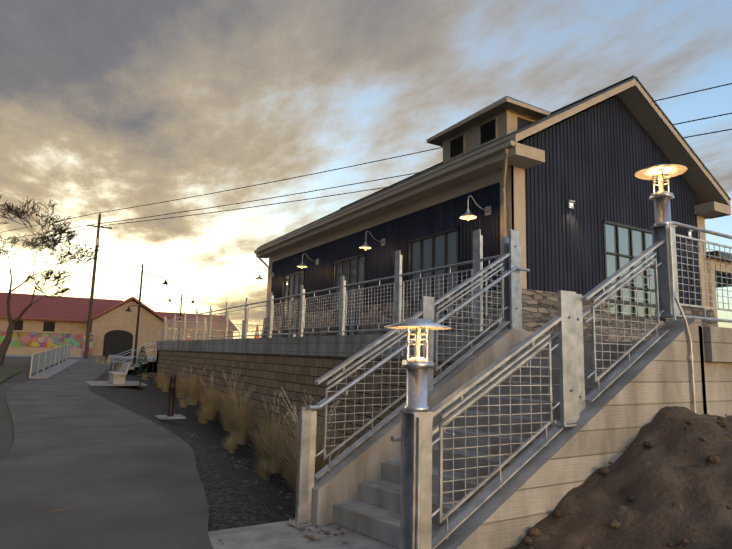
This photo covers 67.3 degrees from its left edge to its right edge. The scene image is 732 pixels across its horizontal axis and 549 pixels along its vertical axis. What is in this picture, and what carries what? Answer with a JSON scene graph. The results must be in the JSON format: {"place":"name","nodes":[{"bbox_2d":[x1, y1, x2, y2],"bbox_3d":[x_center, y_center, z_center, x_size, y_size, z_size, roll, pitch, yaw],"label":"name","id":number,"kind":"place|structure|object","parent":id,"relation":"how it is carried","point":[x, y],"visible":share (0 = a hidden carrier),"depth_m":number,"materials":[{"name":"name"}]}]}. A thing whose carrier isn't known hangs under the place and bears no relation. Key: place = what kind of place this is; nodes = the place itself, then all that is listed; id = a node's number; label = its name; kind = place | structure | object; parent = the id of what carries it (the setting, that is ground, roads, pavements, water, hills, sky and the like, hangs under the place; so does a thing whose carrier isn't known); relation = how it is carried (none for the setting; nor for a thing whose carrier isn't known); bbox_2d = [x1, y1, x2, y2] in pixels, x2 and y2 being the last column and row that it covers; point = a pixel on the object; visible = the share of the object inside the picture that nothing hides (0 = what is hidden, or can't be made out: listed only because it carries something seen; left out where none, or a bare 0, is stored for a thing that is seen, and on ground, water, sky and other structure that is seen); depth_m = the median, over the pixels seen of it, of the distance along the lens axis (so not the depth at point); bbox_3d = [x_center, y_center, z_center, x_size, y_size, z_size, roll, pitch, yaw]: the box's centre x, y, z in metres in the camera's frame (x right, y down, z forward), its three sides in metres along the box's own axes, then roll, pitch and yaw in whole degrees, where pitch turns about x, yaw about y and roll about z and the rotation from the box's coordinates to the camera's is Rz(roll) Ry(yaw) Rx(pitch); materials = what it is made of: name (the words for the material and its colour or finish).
{"place":"outdoors","nodes":[
{"label":"outdoors","id":0,"kind":"place"},
{"bbox_2d":[0,369,26,382],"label":"bank grass","id":1,"kind":"structure","parent":0,"point":[5,374],"depth_m":27.11,"materials":[{"name":"green plant"}]},
{"bbox_2d":[0,195,102,364],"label":"bare tree","id":2,"kind":"object","parent":1,"relation":"on","point":[55,241],"visible":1,"depth_m":32.13,"materials":[{"name":"brown plant"}]},
{"bbox_2d":[0,356,154,460],"bbox_3d":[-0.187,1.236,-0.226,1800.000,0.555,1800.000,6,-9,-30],"label":"ground","id":3,"kind":"structure","parent":0,"point":[7,429],"depth_m":19.80,"materials":[{"name":"grey asphalt"}]},
{"bbox_2d":[0,292,238,356],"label":"building","id":4,"kind":"structure","parent":3,"relation":"on","point":[43,323],"depth_m":61.70,"materials":[{"name":"paint"}]},
{"bbox_2d":[108,343,156,377],"bbox_3d":[-13.207,4.969,32.064,3.100,1.967,2.200,6,-9,-30],"label":"railing","id":5,"kind":"object","parent":3,"relation":"on","point":[150,365],"visible":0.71,"depth_m":31.24,"materials":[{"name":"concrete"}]},
{"bbox_2d":[126,264,194,363],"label":"street lamps","id":6,"kind":"object","parent":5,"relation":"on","point":[137,325],"visible":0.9,"depth_m":31.85,"materials":[{"name":"black metal"}]},
{"bbox_2d":[36,359,295,531],"bbox_3d":[-11.629,5.165,24.485,5.450,1.860,45.000,6,-9,-30],"label":"gravel bed","id":7,"kind":"object","parent":3,"relation":"on","point":[234,500],"visible":0.35,"depth_m":8.91,"materials":[{"name":"grey gravel"}]},
{"bbox_2d":[85,362,146,385],"bbox_3d":[-10.624,4.184,23.396,2.100,0.920,2.800,6,-9,-30],"label":"bench","id":8,"kind":"object","parent":7,"relation":"on","point":[116,378],"visible":0.98,"depth_m":22.67,"materials":[{"name":"grey concrete"}]},
{"bbox_2d":[132,346,154,386],"bbox_3d":[-9.110,3.722,22.269,0.856,1.650,0.775,1,-8,1],"label":"evergreen shrub","id":9,"kind":"object","parent":7,"relation":"on","point":[142,360],"visible":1,"depth_m":22.25,"materials":[{"name":"green plant"}]},
{"bbox_2d":[155,375,185,418],"bbox_3d":[-4.403,2.755,12.459,0.560,0.950,0.560,6,-9,-30],"label":"bollard","id":10,"kind":"object","parent":7,"relation":"on","point":[170,414],"visible":1,"depth_m":12.40,"materials":[{"name":"brown metal"}]},
{"bbox_2d":[50,421,346,547],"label":"leaf litter","id":11,"kind":"object","parent":7,"relation":"on","point":[311,536],"visible":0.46,"depth_m":5.11,"materials":[{"name":"brown plant"}]},
{"bbox_2d":[94,353,373,506],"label":"ornamental grasses","id":12,"kind":"object","parent":7,"relation":"on","point":[235,421],"visible":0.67,"depth_m":12.77,"materials":[{"name":"beige plant"}]},
{"bbox_2d":[208,520,398,548],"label":"stair pad","id":13,"kind":"object","parent":3,"relation":"on","point":[266,536],"depth_m":4.53,"materials":[{"name":"grey concrete"}]},
{"bbox_2d":[155,326,731,462],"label":"terrace walls","id":14,"kind":"structure","parent":3,"relation":"on","point":[294,367],"depth_m":11.88,"materials":[{"name":"stone"}]},
{"bbox_2d":[186,324,258,339],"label":"traffic cones","id":15,"kind":"object","parent":14,"relation":"on","point":[256,332],"visible":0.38,"depth_m":18.85,"materials":[{"name":"orange plastic"}]},
{"bbox_2d":[162,221,731,340],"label":"terrace railing","id":16,"kind":"object","parent":14,"relation":"on","point":[399,301],"visible":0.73,"depth_m":9.95,"materials":[{"name":"silver metal"}]},
{"bbox_2d":[311,318,705,548],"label":"stair","id":17,"kind":"object","parent":3,"relation":"on","point":[356,489],"visible":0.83,"depth_m":4.96,"materials":[{"name":"concrete"}]},
{"bbox_2d":[384,318,452,548],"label":"lamp post","id":18,"kind":"object","parent":17,"relation":"on","point":[416,483],"visible":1,"depth_m":3.68,"materials":[{"name":"metal"}]},
{"bbox_2d":[287,229,668,548],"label":"stair railings","id":19,"kind":"object","parent":17,"relation":"on","point":[568,319],"visible":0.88,"depth_m":4.92,"materials":[{"name":"silver metal"}]},
{"bbox_2d":[634,164,687,320],"bbox_3d":[2.983,-0.315,5.500,0.478,1.592,0.478,6,-9,-30],"label":"lamp post","id":20,"kind":"object","parent":17,"relation":"on","point":[663,227],"visible":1,"depth_m":5.48,"materials":[{"name":"silver metal"}]},
{"bbox_2d":[511,406,731,548],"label":"dirt mound","id":21,"kind":"object","parent":3,"relation":"on","point":[697,485],"visible":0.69,"depth_m":3.96,"materials":[{"name":"brown soil"}]},
{"bbox_2d":[519,413,731,548],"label":"dirt clods","id":22,"kind":"object","parent":21,"relation":"on","point":[533,531],"visible":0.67,"depth_m":3.96,"materials":[{"name":"brown soil"}]},
{"bbox_2d":[5,355,156,358],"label":"plaza paving","id":23,"kind":"structure","parent":0,"point":[138,357],"depth_m":52.10,"materials":[{"name":"concrete"}]},
{"bbox_2d":[0,356,212,548],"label":"asphalt path","id":24,"kind":"structure","parent":0,"point":[115,476],"depth_m":6.49,"materials":[{"name":"grey asphalt"}]},
{"bbox_2d":[29,344,80,378],"bbox_3d":[-17.786,4.871,32.115,0.729,1.685,15.262,5,-9,-22],"label":"bridge guardrail","id":25,"kind":"object","parent":24,"relation":"on","point":[42,360],"visible":0.96,"depth_m":29.51,"materials":[{"name":"grey metal"}]},
{"bbox_2d":[84,214,111,358],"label":"utility pole","id":26,"kind":"object","parent":24,"relation":"on","point":[87,341],"visible":0.92,"depth_m":44.96,"materials":[{"name":"brown wood"}]},
{"bbox_2d":[0,83,731,244],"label":"power lines","id":27,"kind":"object","parent":26,"relation":"attached to","point":[337,186],"visible":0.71,"depth_m":35.48,"materials":[{"name":"black metal"}]},
{"bbox_2d":[0,0,731,382],"label":"sky","id":28,"kind":"structure","parent":0,"point":[106,105],"materials":[{"name":"grey"}]},
{"bbox_2d":[254,75,731,341],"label":"building","id":29,"kind":"structure","parent":0,"point":[527,171],"depth_m":15.54,"materials":[{"name":"blue"}]},
{"bbox_2d":[256,268,273,280],"bbox_3d":[-4.844,0.013,26.212,0.885,0.658,0.420,6,-9,-30],"label":"gooseneck light","id":30,"kind":"object","parent":29,"relation":"attached to","point":[259,278],"visible":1,"depth_m":26.20,"materials":[{"name":"white metal"}]},
{"bbox_2d":[297,253,318,268],"bbox_3d":[-2.336,-0.527,22.014,0.885,0.658,0.420,6,-9,-30],"label":"gooseneck light","id":31,"kind":"object","parent":29,"relation":"attached to","point":[302,265],"visible":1,"depth_m":21.97,"materials":[{"name":"white metal"}]},
{"bbox_2d":[359,231,384,250],"bbox_3d":[0.192,-1.071,17.782,0.885,0.658,0.420,6,-9,-30],"label":"gooseneck light","id":32,"kind":"object","parent":29,"relation":"attached to","point":[365,246],"visible":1,"depth_m":17.74,"materials":[{"name":"white metal"}]},
{"bbox_2d":[459,195,491,220],"bbox_3d":[2.700,-1.610,13.583,0.885,0.658,0.420,6,-9,-30],"label":"gooseneck light","id":33,"kind":"object","parent":29,"relation":"attached to","point":[467,215],"visible":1,"depth_m":13.56,"materials":[{"name":"white metal"}]},
{"bbox_2d":[567,200,574,208],"bbox_3d":[5.269,-1.800,14.124,0.200,0.200,0.093,6,-9,-30],"label":"wall sconce","id":34,"kind":"object","parent":29,"relation":"attached to","point":[570,204],"depth_m":14.11,"materials":[{"name":"white glass"}]},
{"bbox_2d":[686,230,692,236],"bbox_3d":[9.912,-1.258,16.828,0.200,0.200,0.093,6,-9,-30],"label":"wall sconce","id":35,"kind":"object","parent":29,"relation":"attached to","point":[689,233],"depth_m":16.81,"materials":[{"name":"white glass"}]},
{"bbox_2d":[674,293,695,412],"bbox_3d":[3.034,0.736,5.218,0.165,1.124,0.072,2,-8,-4],"label":"lamp conduit","id":36,"kind":"object","parent":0,"point":[691,357],"visible":0.9,"depth_m":5.21,"materials":[{"name":"silver metal"}]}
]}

